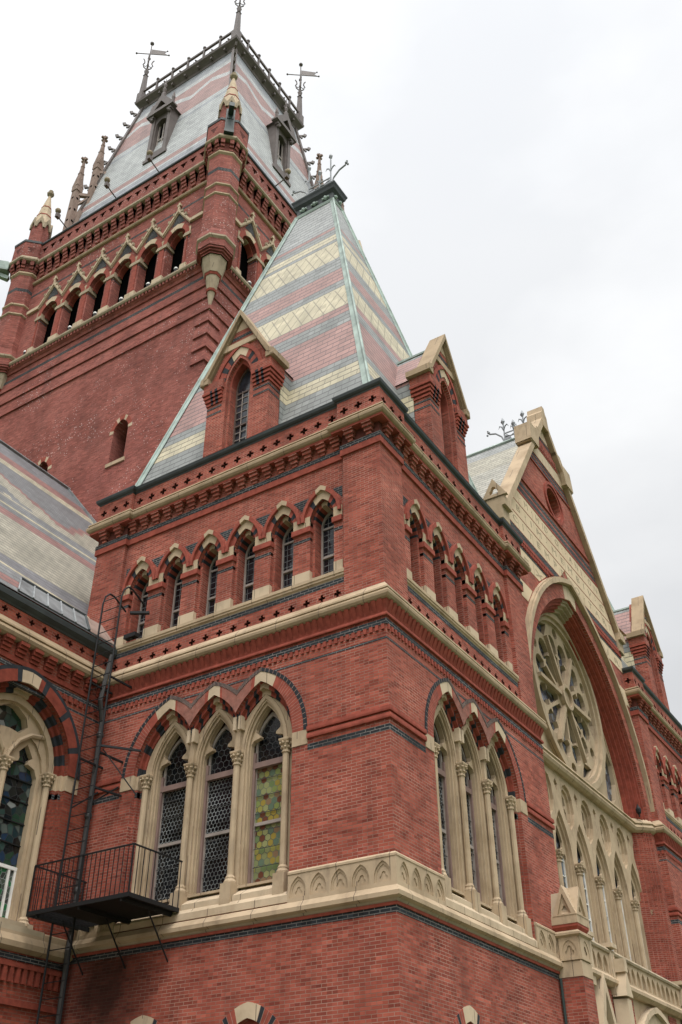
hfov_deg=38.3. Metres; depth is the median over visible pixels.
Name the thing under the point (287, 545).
window
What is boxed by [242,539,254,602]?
window
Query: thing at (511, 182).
sky
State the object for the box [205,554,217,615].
window
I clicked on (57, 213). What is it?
gutter lamp
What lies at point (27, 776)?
window
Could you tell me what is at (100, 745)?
ladder
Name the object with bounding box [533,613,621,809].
rose window
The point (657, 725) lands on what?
corner pavilion
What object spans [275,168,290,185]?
gutter lamp
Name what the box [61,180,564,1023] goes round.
corner pavilion
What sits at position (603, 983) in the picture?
entrance porch
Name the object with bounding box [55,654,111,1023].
drainpipe
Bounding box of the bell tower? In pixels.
[0,31,362,630]
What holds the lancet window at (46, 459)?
in the bell tower
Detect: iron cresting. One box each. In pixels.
[292,154,348,195]
[486,410,526,440]
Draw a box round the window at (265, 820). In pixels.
[247,712,282,883]
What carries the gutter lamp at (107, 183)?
attached to the bell tower
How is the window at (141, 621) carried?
in the corner pavilion at (307, 538)
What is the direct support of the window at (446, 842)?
in the corner pavilion at (307, 538)
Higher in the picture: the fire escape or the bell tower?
the bell tower
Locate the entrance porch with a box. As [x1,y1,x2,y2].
[551,885,681,1023]
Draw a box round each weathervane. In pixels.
[136,42,169,100]
[231,0,244,39]
[286,63,319,124]
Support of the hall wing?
on the ground
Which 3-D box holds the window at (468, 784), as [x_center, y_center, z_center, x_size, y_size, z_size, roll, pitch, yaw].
[2.686,6.651,21.430,0.120,3.620,0.840,-21,-40,26]
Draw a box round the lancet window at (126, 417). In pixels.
[105,414,131,468]
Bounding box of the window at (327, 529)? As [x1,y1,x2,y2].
[321,511,333,574]
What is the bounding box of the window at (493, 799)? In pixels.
[486,765,506,907]
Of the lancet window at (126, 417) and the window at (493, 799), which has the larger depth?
the lancet window at (126, 417)
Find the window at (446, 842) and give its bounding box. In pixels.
[434,726,453,887]
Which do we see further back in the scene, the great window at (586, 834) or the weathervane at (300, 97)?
the weathervane at (300, 97)
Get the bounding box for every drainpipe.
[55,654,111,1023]
[559,978,567,1023]
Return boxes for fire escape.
[26,843,182,974]
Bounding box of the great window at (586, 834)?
[544,764,647,967]
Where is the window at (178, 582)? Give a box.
[170,568,182,627]
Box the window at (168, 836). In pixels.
[149,738,187,900]
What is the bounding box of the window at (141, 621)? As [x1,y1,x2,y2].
[136,581,148,639]
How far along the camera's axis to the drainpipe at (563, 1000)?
21.48 m
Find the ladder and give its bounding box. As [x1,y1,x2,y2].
[36,586,149,1023]
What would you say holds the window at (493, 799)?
in the corner pavilion at (307, 538)
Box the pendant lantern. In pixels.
[635,804,640,816]
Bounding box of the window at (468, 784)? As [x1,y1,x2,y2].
[461,746,481,901]
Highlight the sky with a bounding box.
[0,0,681,724]
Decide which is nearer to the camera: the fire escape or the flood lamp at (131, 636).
the fire escape
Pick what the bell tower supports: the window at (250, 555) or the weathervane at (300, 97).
the weathervane at (300, 97)
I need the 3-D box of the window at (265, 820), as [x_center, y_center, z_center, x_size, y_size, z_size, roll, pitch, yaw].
[-1.470,5.793,20.201,0.840,3.620,0.120,-21,-40,26]
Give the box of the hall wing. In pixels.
[0,439,116,1023]
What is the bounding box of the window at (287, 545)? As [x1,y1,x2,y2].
[281,525,293,588]
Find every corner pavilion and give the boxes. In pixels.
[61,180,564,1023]
[608,595,681,977]
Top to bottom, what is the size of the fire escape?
1.881 m
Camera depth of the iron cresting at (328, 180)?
38.20 m
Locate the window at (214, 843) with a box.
[196,725,233,893]
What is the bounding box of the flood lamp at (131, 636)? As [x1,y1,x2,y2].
[123,631,138,641]
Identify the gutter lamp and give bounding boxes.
[55,208,66,227]
[104,177,115,197]
[147,150,158,171]
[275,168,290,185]
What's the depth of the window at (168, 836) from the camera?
21.31 m
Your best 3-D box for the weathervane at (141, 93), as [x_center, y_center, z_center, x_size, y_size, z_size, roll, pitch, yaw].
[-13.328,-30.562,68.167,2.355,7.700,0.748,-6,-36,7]
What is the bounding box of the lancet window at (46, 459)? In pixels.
[36,456,51,469]
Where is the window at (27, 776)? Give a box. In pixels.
[0,693,56,926]
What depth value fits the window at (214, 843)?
20.69 m
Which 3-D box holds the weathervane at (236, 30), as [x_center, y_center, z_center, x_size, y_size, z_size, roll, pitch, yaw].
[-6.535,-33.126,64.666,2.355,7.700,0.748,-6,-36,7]
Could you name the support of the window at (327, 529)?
in the corner pavilion at (307, 538)
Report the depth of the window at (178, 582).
24.88 m
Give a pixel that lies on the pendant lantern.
(638, 810)
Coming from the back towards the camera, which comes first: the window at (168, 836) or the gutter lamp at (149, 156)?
the gutter lamp at (149, 156)

